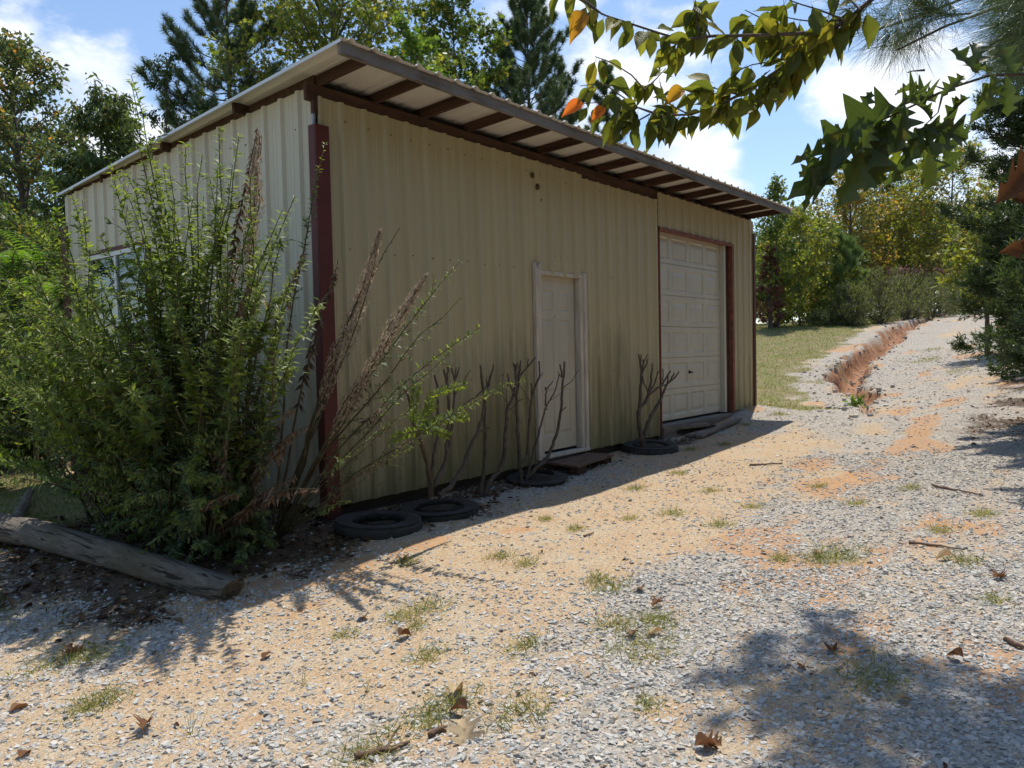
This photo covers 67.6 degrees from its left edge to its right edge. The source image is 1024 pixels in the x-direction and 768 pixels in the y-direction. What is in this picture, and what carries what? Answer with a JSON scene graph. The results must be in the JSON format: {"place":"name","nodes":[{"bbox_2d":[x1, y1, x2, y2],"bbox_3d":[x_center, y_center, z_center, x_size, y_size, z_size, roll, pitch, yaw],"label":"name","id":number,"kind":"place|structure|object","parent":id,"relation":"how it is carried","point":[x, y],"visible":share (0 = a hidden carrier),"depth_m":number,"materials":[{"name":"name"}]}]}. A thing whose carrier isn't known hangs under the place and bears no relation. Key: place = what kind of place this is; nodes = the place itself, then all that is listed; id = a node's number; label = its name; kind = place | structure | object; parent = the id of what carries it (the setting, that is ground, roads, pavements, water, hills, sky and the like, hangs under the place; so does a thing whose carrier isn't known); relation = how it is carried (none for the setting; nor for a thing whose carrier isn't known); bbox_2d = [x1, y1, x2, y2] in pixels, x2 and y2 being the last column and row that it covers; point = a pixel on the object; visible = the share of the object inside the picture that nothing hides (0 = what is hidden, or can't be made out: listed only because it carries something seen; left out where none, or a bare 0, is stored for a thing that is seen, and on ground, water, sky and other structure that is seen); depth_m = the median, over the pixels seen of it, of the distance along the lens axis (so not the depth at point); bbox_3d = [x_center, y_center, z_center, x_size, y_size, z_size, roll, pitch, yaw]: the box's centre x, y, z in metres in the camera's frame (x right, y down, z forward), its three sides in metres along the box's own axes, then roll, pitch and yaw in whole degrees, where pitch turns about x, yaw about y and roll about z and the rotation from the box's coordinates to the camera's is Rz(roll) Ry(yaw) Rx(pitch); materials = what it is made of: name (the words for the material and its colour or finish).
{"place":"outdoors","nodes":[
{"label":"outdoors","id":0,"kind":"place"},
{"bbox_2d":[0,316,1018,767],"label":"grass","id":1,"kind":"structure","parent":0,"point":[426,714],"depth_m":4.07,"materials":[{"name":"green plant"}]},
{"bbox_2d":[0,310,1023,767],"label":"ground","id":2,"kind":"structure","parent":0,"point":[934,334],"depth_m":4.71,"materials":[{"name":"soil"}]},
{"bbox_2d":[10,702,27,710],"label":"fallen leaf","id":3,"kind":"object","parent":2,"relation":"on","point":[15,705],"visible":0.86,"depth_m":3.41,"materials":[{"name":"brown plant"}]},
{"bbox_2d":[0,337,37,489],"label":"thicket shrub","id":4,"kind":"object","parent":2,"relation":"on","point":[6,436],"visible":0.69,"depth_m":8.81,"materials":[{"name":"green plant"}]},
{"bbox_2d":[13,488,34,516],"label":"fallen branch","id":5,"kind":"object","parent":2,"relation":"on","point":[22,508],"visible":0.77,"depth_m":7.14,"materials":[{"name":"grey wood"}]},
{"bbox_2d":[17,749,30,756],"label":"fallen leaf","id":6,"kind":"object","parent":2,"relation":"on","point":[20,753],"visible":1,"depth_m":3.02,"materials":[{"name":"brown plant"}]},
{"bbox_2d":[2,269,59,347],"bbox_3d":[-10.154,-0.859,16.950,3.001,3.961,3.342,1,3,39],"label":"thicket shrub","id":7,"kind":"object","parent":2,"relation":"on","point":[21,294],"depth_m":16.30,"materials":[{"name":"green plant"}]},
{"bbox_2d":[0,201,62,464],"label":"thicket shrub","id":8,"kind":"object","parent":2,"relation":"on","point":[5,246],"visible":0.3,"depth_m":10.49,"materials":[{"name":"green plant"}]},
{"bbox_2d":[0,197,63,428],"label":"thicket shrub","id":9,"kind":"object","parent":2,"relation":"on","point":[29,228],"visible":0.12,"depth_m":12.80,"materials":[{"name":"green plant"}]},
{"bbox_2d":[0,333,70,466],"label":"thicket shrub","id":10,"kind":"object","parent":2,"relation":"on","point":[42,454],"visible":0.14,"depth_m":10.57,"materials":[{"name":"green plant"}]},
{"bbox_2d":[0,229,75,478],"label":"sumac plant","id":11,"kind":"object","parent":2,"relation":"on","point":[33,255],"visible":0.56,"depth_m":9.22,"materials":[{"name":"green plant"}]},
{"bbox_2d":[0,27,91,325],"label":"poplar tree","id":12,"kind":"object","parent":2,"relation":"on","point":[14,55],"visible":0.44,"depth_m":18.56,"materials":[{"name":"green plant"}]},
{"bbox_2d":[0,117,119,235],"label":"dark tree","id":13,"kind":"object","parent":2,"relation":"on","point":[11,168],"visible":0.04,"depth_m":23.06,"materials":[{"name":"green plant"}]},
{"bbox_2d":[60,644,85,655],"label":"fallen leaf","id":14,"kind":"object","parent":2,"relation":"on","point":[67,649],"visible":0.8,"depth_m":3.95,"materials":[{"name":"brown plant"}]},
{"bbox_2d":[13,72,145,345],"bbox_3d":[-8.105,-2.395,14.877,2.626,7.136,2.881,-1,2,13],"label":"drooping tree","id":15,"kind":"object","parent":2,"relation":"on","point":[108,115],"visible":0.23,"depth_m":14.49,"materials":[{"name":"green plant"}]},
{"bbox_2d":[95,115,142,165],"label":"young tree","id":16,"kind":"object","parent":2,"relation":"on","point":[128,148],"visible":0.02,"depth_m":16.67,"materials":[{"name":"green plant"}]},
{"bbox_2d":[0,513,244,600],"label":"fallen log","id":17,"kind":"object","parent":2,"relation":"on","point":[99,551],"visible":0.99,"depth_m":5.11,"materials":[{"name":"grey wood"}]},
{"bbox_2d":[133,713,153,729],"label":"fallen leaf","id":18,"kind":"object","parent":2,"relation":"on","point":[143,722],"visible":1,"depth_m":3.14,"materials":[{"name":"brown plant"}]},
{"bbox_2d":[135,48,198,142],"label":"slender tree","id":19,"kind":"object","parent":2,"relation":"on","point":[169,74],"visible":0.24,"depth_m":18.56,"materials":[{"name":"green plant"}]},
{"bbox_2d":[132,0,285,140],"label":"pine tree","id":20,"kind":"object","parent":2,"relation":"on","point":[180,39],"visible":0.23,"depth_m":19.00,"materials":[{"name":"green plant"}]},
{"bbox_2d":[0,73,524,574],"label":"willowy bush","id":21,"kind":"object","parent":2,"relation":"on","point":[182,467],"visible":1,"depth_m":5.18,"materials":[{"name":"green plant"}]},
{"bbox_2d":[261,651,270,658],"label":"fallen leaf","id":22,"kind":"object","parent":2,"relation":"on","point":[264,654],"visible":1,"depth_m":3.80,"materials":[{"name":"brown plant"}]},
{"bbox_2d":[165,0,472,123],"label":"tulip tree","id":23,"kind":"object","parent":2,"relation":"on","point":[367,13],"visible":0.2,"depth_m":18.23,"materials":[{"name":"green plant"}]},
{"bbox_2d":[333,510,422,539],"bbox_3d":[-1.047,1.119,5.994,0.690,0.154,0.690,1,3,39],"label":"old tyre","id":24,"kind":"object","parent":2,"relation":"on","point":[393,523],"visible":0.96,"depth_m":5.83,"materials":[{"name":"rubber"}]},
{"bbox_2d":[354,740,409,758],"bbox_3d":[-0.489,1.388,2.897,0.217,0.029,0.034,-2,3,-22],"label":"dead stick","id":25,"kind":"object","parent":2,"relation":"on","point":[359,754],"visible":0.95,"depth_m":2.89,"materials":[{"name":"brown wood"}]},
{"bbox_2d":[385,724,399,747],"bbox_3d":[-0.471,1.389,3.001,0.015,0.015,0.196,-1,2,7],"label":"dead stick","id":26,"kind":"object","parent":2,"relation":"on","point":[392,735],"visible":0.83,"depth_m":3.00,"materials":[{"name":"brown wood"}]},
{"bbox_2d":[394,552,408,559],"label":"fallen leaf","id":27,"kind":"object","parent":2,"relation":"on","point":[404,557],"visible":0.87,"depth_m":5.14,"materials":[{"name":"beige plant"}]},
{"bbox_2d":[398,628,410,635],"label":"fallen leaf","id":28,"kind":"object","parent":2,"relation":"on","point":[401,631],"visible":1,"depth_m":3.93,"materials":[{"name":"brown plant"}]},
{"bbox_2d":[381,10,451,76],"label":"maple sapling","id":29,"kind":"object","parent":2,"relation":"on","point":[413,44],"visible":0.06,"depth_m":14.47,"materials":[{"name":"green plant"}]},
{"bbox_2d":[56,36,794,522],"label":"metal shed","id":30,"kind":"structure","parent":2,"relation":"on","point":[596,264],"depth_m":7.71,"materials":[{"name":"metal"}]},
{"bbox_2d":[86,246,150,408],"bbox_3d":[-4.386,-0.560,8.552,1.450,1.840,0.060,1,3,39],"label":"window","id":31,"kind":"structure","parent":30,"relation":"in","point":[104,263],"depth_m":8.51,"materials":[{"name":"white glass"}]},
{"bbox_2d":[541,276,575,450],"bbox_3d":[0.502,-0.239,8.860,0.052,1.990,0.760,1,3,39],"label":"entry door","id":32,"kind":"structure","parent":30,"relation":"in","point":[557,293],"depth_m":8.89,"materials":[{"name":"white paint"}]},
{"bbox_2d":[660,232,720,422],"bbox_3d":[2.671,-0.846,11.563,0.098,2.748,2.270,1,3,39],"label":"garage door","id":33,"kind":"structure","parent":30,"relation":"in","point":[689,268],"depth_m":11.60,"materials":[{"name":"beige paint"}]},
{"bbox_2d":[427,725,446,736],"bbox_3d":[-0.296,1.370,3.020,0.092,0.029,0.027,-3,3,-39],"label":"dead stick","id":34,"kind":"object","parent":2,"relation":"on","point":[434,731],"visible":0.94,"depth_m":3.01,"materials":[{"name":"brown wood"}]},
{"bbox_2d":[398,498,478,521],"bbox_3d":[-0.622,1.093,6.492,0.680,0.139,0.680,1,3,39],"label":"old tyre","id":35,"kind":"object","parent":2,"relation":"on","point":[444,509],"visible":0.84,"depth_m":6.42,"materials":[{"name":"rubber"}]},
{"bbox_2d":[388,380,469,502],"bbox_3d":[-0.546,0.497,5.797,0.424,1.069,1.234,-1,2,9],"label":"leafy sprig","id":36,"kind":"object","parent":35,"relation":"on","point":[429,409],"visible":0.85,"depth_m":5.50,"materials":[{"name":"green plant"}]},
{"bbox_2d":[403,364,493,497],"bbox_3d":[-0.516,0.403,6.673,0.166,1.117,1.420,0,3,34],"label":"pruned shrub","id":37,"kind":"object","parent":35,"relation":"in","point":[448,488],"visible":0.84,"depth_m":6.59,"materials":[{"name":"brown plant"}]},
{"bbox_2d":[447,681,463,692],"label":"fallen leaf","id":38,"kind":"object","parent":2,"relation":"on","point":[452,686],"visible":0.76,"depth_m":3.33,"materials":[{"name":"beige plant"}]},
{"bbox_2d":[448,697,466,711],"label":"fallen leaf","id":39,"kind":"object","parent":2,"relation":"on","point":[461,702],"visible":1,"depth_m":3.17,"materials":[{"name":"brown plant"}]},
{"bbox_2d":[404,0,516,92],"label":"sweetgum tree","id":40,"kind":"object","parent":2,"relation":"on","point":[483,77],"visible":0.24,"depth_m":20.31,"materials":[{"name":"green plant"}]},
{"bbox_2d":[444,714,484,744],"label":"fallen leaf","id":41,"kind":"object","parent":2,"relation":"on","point":[463,729],"visible":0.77,"depth_m":2.98,"materials":[{"name":"beige plant"}]},
{"bbox_2d":[478,360,520,496],"bbox_3d":[-0.118,0.432,7.472,0.101,1.313,0.678,1,3,41],"label":"pruned shrub","id":42,"kind":"object","parent":2,"relation":"on","point":[482,493],"visible":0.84,"depth_m":7.43,"materials":[{"name":"brown plant"}]},
{"bbox_2d":[0,178,1010,322],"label":"distant woods","id":43,"kind":"object","parent":2,"relation":"on","point":[793,202],"depth_m":49.03,"materials":[{"name":"green plant"}]},
{"bbox_2d":[0,371,1023,767],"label":"leaf litter","id":44,"kind":"object","parent":2,"relation":"on","point":[124,591],"visible":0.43,"depth_m":5.30,"materials":[{"name":"brown plant"}]},
{"bbox_2d":[505,469,567,486],"bbox_3d":[0.260,1.000,7.988,0.660,0.163,0.660,1,3,39],"label":"old tyre","id":45,"kind":"object","parent":2,"relation":"on","point":[545,478],"visible":0.84,"depth_m":7.86,"materials":[{"name":"rubber"}]},
{"bbox_2d":[483,0,594,129],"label":"pine tree","id":46,"kind":"object","parent":2,"relation":"on","point":[519,83],"visible":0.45,"depth_m":21.03,"materials":[{"name":"green plant"}]},
{"bbox_2d":[511,357,578,481],"bbox_3d":[0.326,0.380,8.082,1.070,1.335,0.187,-4,3,-44],"label":"pruned shrub","id":47,"kind":"object","parent":2,"relation":"on","point":[520,465],"visible":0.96,"depth_m":7.89,"materials":[{"name":"brown plant"}]},
{"bbox_2d":[534,54,568,115],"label":"pine tree","id":48,"kind":"object","parent":2,"relation":"on","point":[562,60],"visible":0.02,"depth_m":26.42,"materials":[{"name":"green plant"}]},
{"bbox_2d":[545,452,614,475],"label":"wooden step","id":49,"kind":"structure","parent":2,"relation":"on","point":[577,463],"depth_m":8.55,"materials":[{"name":"brown wood"}]},
{"bbox_2d":[584,58,629,145],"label":"pine tree","id":50,"kind":"object","parent":2,"relation":"on","point":[602,89],"visible":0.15,"depth_m":24.51,"materials":[{"name":"green plant"}]},
{"bbox_2d":[621,439,678,454],"bbox_3d":[1.772,0.837,9.846,0.740,0.177,0.740,1,3,39],"label":"old tyre","id":51,"kind":"object","parent":2,"relation":"on","point":[657,447],"visible":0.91,"depth_m":9.67,"materials":[{"name":"rubber"}]},
{"bbox_2d":[646,627,661,636],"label":"fallen leaf","id":52,"kind":"object","parent":2,"relation":"on","point":[654,629],"visible":0.99,"depth_m":3.84,"materials":[{"name":"beige plant"}]},
{"bbox_2d":[650,595,662,606],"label":"fallen leaf","id":53,"kind":"object","parent":2,"relation":"on","point":[656,601],"visible":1,"depth_m":4.22,"materials":[{"name":"brown plant"}]},
{"bbox_2d":[636,354,678,446],"bbox_3d":[1.906,0.240,9.946,0.092,1.272,1.114,1,3,44],"label":"pruned shrub","id":54,"kind":"object","parent":2,"relation":"on","point":[642,434],"visible":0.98,"depth_m":9.73,"materials":[{"name":"brown plant"}]},
{"bbox_2d":[677,424,715,433],"bbox_3d":[2.666,0.664,11.263,0.855,0.074,0.140,-3,3,-34],"label":"loose board","id":55,"kind":"object","parent":2,"relation":"on","point":[691,430],"visible":0.46,"depth_m":11.17,"materials":[{"name":"black wood"}]},
{"bbox_2d":[677,422,709,429],"bbox_3d":[2.600,0.613,11.133,0.576,0.069,0.130,-2,3,-20],"label":"loose board","id":56,"kind":"object","parent":55,"relation":"on","point":[694,425],"visible":0.76,"depth_m":11.09,"materials":[{"name":"grey wood"}]},
{"bbox_2d":[685,427,712,437],"bbox_3d":[2.729,0.693,10.960,0.704,0.082,0.110,-3,3,-42],"label":"loose board","id":57,"kind":"object","parent":2,"relation":"on","point":[691,434],"visible":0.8,"depth_m":10.77,"materials":[{"name":"grey wood"}]},
{"bbox_2d":[695,732,717,747],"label":"fallen leaf","id":58,"kind":"object","parent":2,"relation":"on","point":[702,738],"visible":0.99,"depth_m":2.82,"materials":[{"name":"brown plant"}]},
{"bbox_2d":[549,0,879,153],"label":"cherry tree","id":59,"kind":"object","parent":2,"relation":"on","point":[801,51],"visible":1,"depth_m":2.12,"materials":[{"name":"green plant"}]},
{"bbox_2d":[708,730,721,745],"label":"fallen leaf","id":60,"kind":"object","parent":2,"relation":"on","point":[717,741],"visible":0.62,"depth_m":2.84,"materials":[{"name":"brown plant"}]},
{"bbox_2d":[696,418,741,437],"bbox_3d":[3.089,0.638,11.337,0.100,0.131,1.737,0,3,34],"label":"loose board","id":61,"kind":"object","parent":2,"relation":"on","point":[716,428],"visible":1,"depth_m":11.19,"materials":[{"name":"grey wood"}]},
{"bbox_2d":[750,462,782,465],"bbox_3d":[2.883,0.908,8.664,0.370,0.029,0.024,-1,2,0],"label":"dead stick","id":62,"kind":"object","parent":2,"relation":"on","point":[765,464],"visible":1,"depth_m":8.66,"materials":[{"name":"brown wood"}]},
{"bbox_2d":[756,245,786,328],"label":"juniper","id":63,"kind":"object","parent":2,"relation":"on","point":[776,305],"visible":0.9,"depth_m":27.62,"materials":[{"name":"plant"}]},
{"bbox_2d":[754,171,808,327],"bbox_3d":[9.658,-4.688,27.670,2.120,5.910,2.087,1,3,39],"label":"pine tree","id":64,"kind":"object","parent":2,"relation":"on","point":[775,188],"visible":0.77,"depth_m":27.54,"materials":[{"name":"green plant"}]},
{"bbox_2d":[755,198,868,325],"bbox_3d":[10.779,-4.474,28.750,4.233,5.173,3.969,-3,3,-31],"label":"yellow green tree","id":65,"kind":"object","parent":2,"relation":"on","point":[796,221],"visible":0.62,"depth_m":28.25,"materials":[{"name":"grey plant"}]},
{"bbox_2d":[753,219,878,323],"bbox_3d":[12.754,-5.149,37.048,8.932,6.193,8.012,-1,2,13],"label":"understory tree","id":66,"kind":"object","parent":2,"relation":"on","point":[757,241],"visible":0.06,"depth_m":36.02,"materials":[{"name":"green plant"}]},
{"bbox_2d":[796,304,857,326],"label":"bush","id":67,"kind":"object","parent":2,"relation":"on","point":[827,319],"visible":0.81,"depth_m":27.59,"materials":[{"name":"green plant"}]},
{"bbox_2d":[824,642,836,651],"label":"fallen leaf","id":68,"kind":"object","parent":2,"relation":"on","point":[829,647],"visible":0.92,"depth_m":3.56,"materials":[{"name":"brown plant"}]},
{"bbox_2d":[791,225,870,309],"bbox_3d":[12.417,-4.193,30.029,3.183,4.286,2.864,1,3,39],"label":"yellow green tree","id":69,"kind":"object","parent":2,"relation":"on","point":[836,238],"visible":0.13,"depth_m":29.66,"materials":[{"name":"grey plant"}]},
{"bbox_2d":[819,228,869,321],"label":"young pine","id":70,"kind":"object","parent":2,"relation":"on","point":[848,247],"visible":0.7,"depth_m":28.06,"materials":[{"name":"green plant"}]},
{"bbox_2d":[826,277,874,325],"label":"feathery shrub","id":71,"kind":"object","parent":2,"relation":"on","point":[848,313],"visible":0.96,"depth_m":27.03,"materials":[{"name":"green plant"}]},
{"bbox_2d":[843,394,865,407],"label":"gully weed","id":72,"kind":"object","parent":2,"relation":"on","point":[853,401],"visible":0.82,"depth_m":12.98,"materials":[{"name":"green plant"}]},
{"bbox_2d":[794,159,918,301],"bbox_3d":[16.895,-7.167,37.904,6.268,8.337,6.341,1,3,39],"label":"autumn tree","id":73,"kind":"object","parent":2,"relation":"on","point":[864,236],"visible":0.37,"depth_m":37.27,"materials":[{"name":"green plant"}]},
{"bbox_2d":[802,312,946,417],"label":"gully stones","id":74,"kind":"object","parent":2,"relation":"on","point":[858,389],"visible":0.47,"depth_m":15.70,"materials":[{"name":"brown stone"}]},
{"bbox_2d":[851,260,917,323],"bbox_3d":[13.597,-3.295,28.312,2.207,2.721,2.744,-2,2,-15],"label":"feathery shrub","id":75,"kind":"object","parent":2,"relation":"on","point":[882,317],"visible":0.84,"depth_m":28.05,"materials":[{"name":"green plant"}]},
{"bbox_2d":[803,204,966,313],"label":"understory tree","id":76,"kind":"object","parent":2,"relation":"on","point":[893,248],"visible":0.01,"depth_m":42.57,"materials":[{"name":"green plant"}]},
{"bbox_2d":[896,692,911,699],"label":"fallen leaf","id":77,"kind":"object","parent":2,"relation":"on","point":[900,695],"visible":1,"depth_m":3.10,"materials":[{"name":"brown plant"}]},
{"bbox_2d":[786,41,1023,258],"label":"oak sapling","id":78,"kind":"object","parent":2,"relation":"on","point":[868,138],"visible":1,"depth_m":1.80,"materials":[{"name":"green plant"}]},
{"bbox_2d":[842,154,969,314],"bbox_3d":[20.549,-7.843,40.349,7.022,8.934,7.482,-2,3,-26],"label":"autumn tree","id":79,"kind":"object","parent":2,"relation":"on","point":[902,232],"visible":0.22,"depth_m":39.31,"materials":[{"name":"green plant"}]},
{"bbox_2d":[878,266,943,322],"bbox_3d":[15.549,-3.457,30.144,2.461,2.467,2.405,-1,2,8],"label":"feathery shrub","id":80,"kind":"object","parent":2,"relation":"on","point":[905,315],"visible":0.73,"depth_m":29.83,"materials":[{"name":"green plant"}]},
{"bbox_2d":[810,0,1023,119],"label":"overhanging pine","id":81,"kind":"object","parent":2,"relation":"on","point":[1009,30],"visible":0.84,"depth_m":3.15,"materials":[{"name":"green plant"}]},
{"bbox_2d":[886,264,958,311],"bbox_3d":[20.238,-4.653,37.287,4.968,2.570,2.735,-1,2,-1],"label":"pink flower bed","id":82,"kind":"object","parent":2,"relation":"on","point":[908,272],"visible":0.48,"depth_m":36.89,"materials":[{"name":"green plant"}]},
{"bbox_2d":[903,270,963,320],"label":"feathery shrub","id":83,"kind":"object","parent":2,"relation":"on","point":[941,307],"visible":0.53,"depth_m":30.93,"materials":[{"name":"green plant"}]},
{"bbox_2d":[909,541,964,549],"bbox_3d":[2.821,1.076,5.080,0.338,0.022,0.038,1,3,44],"label":"dead stick","id":84,"kind":"object","parent":2,"relation":"on","point":[920,543],"visible":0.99,"depth_m":5.10,"materials":[{"name":"brown wood"}]},
{"bbox_2d":[869,136,1012,310],"bbox_3d":[21.297,-7.765,37.171,6.410,9.010,6.735,-3,3,-39],"label":"autumn tree","id":85,"kind":"object","parent":2,"relation":"on","point":[918,227],"visible":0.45,"depth_m":36.71,"materials":[{"name":"green plant"}]},
{"bbox_2d":[936,549,951,559],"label":"fallen leaf","id":86,"kind":"object","parent":2,"relation":"on","point":[943,552],"visible":1,"depth_m":4.80,"materials":[{"name":"beige plant"}]},
{"bbox_2d":[893,181,998,305],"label":"understory tree","id":87,"kind":"object","parent":2,"relation":"on","point":[965,200],"visible":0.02,"depth_m":50.12,"materials":[{"name":"green plant"}]},
{"bbox_2d":[946,647,963,656],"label":"fallen leaf","id":88,"kind":"object","parent":2,"relation":"on","point":[958,651],"visible":1,"depth_m":3.41,"materials":[{"name":"brown plant"}]},
{"bbox_2d":[932,484,982,494],"bbox_3d":[3.979,0.948,6.832,0.029,0.028,0.545,-2,2,-16],"label":"dead stick","id":89,"kind":"object","parent":2,"relation":"on","point":[942,487],"visible":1,"depth_m":6.88,"materials":[{"name":"brown wood"}]},
{"bbox_2d":[935,277,985,314],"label":"feathery shrub","id":90,"kind":"object","parent":2,"relation":"on","point":[955,308],"visible":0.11,"depth_m":32.24,"materials":[{"name":"green plant"}]},
{"bbox_2d":[925,211,1022,354],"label":"oak tree","id":91,"kind":"object","parent":2,"relation":"on","point":[960,257],"visible":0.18,"depth_m":17.02,"materials":[{"name":"green plant"}]},
{"bbox_2d":[935,3,1023,377],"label":"juniper tree","id":92,"kind":"object","parent":2,"relation":"on","point":[994,235],"visible":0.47,"depth_m":9.36,"materials":[{"name":"green plant"}]},
{"bbox_2d":[969,95,1023,369],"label":"juniper tree","id":93,"kind":"object","parent":2,"relation":"on","point":[1010,279],"visible":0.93,"depth_m":7.14,"materials":[{"name":"green plant"}]},
{"bbox_2d":[990,568,1006,577],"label":"fallen leaf","id":94,"kind":"object","parent":2,"relation":"on","point":[1001,574],"visible":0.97,"depth_m":4.45,"materials":[{"name":"brown plant"}]},
{"bbox_2d":[983,297,1023,380],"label":"juniper tree","id":95,"kind":"object","parent":2,"relation":"on","point":[997,368],"visible":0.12,"depth_m":13.31,"materials":[{"name":"green plant"}]},
{"bbox_2d":[1003,636,1023,648],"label":"dead stick","id":96,"kind":"object","parent":2,"relation":"on","point":[1013,642],"visible":1,"depth_m":3.52,"materials":[{"name":"wood"}]},
{"bbox_2d":[0,0,1023,323],"label":"sky","id":97,"kind":"structure","parent":0,"point":[104,38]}
]}

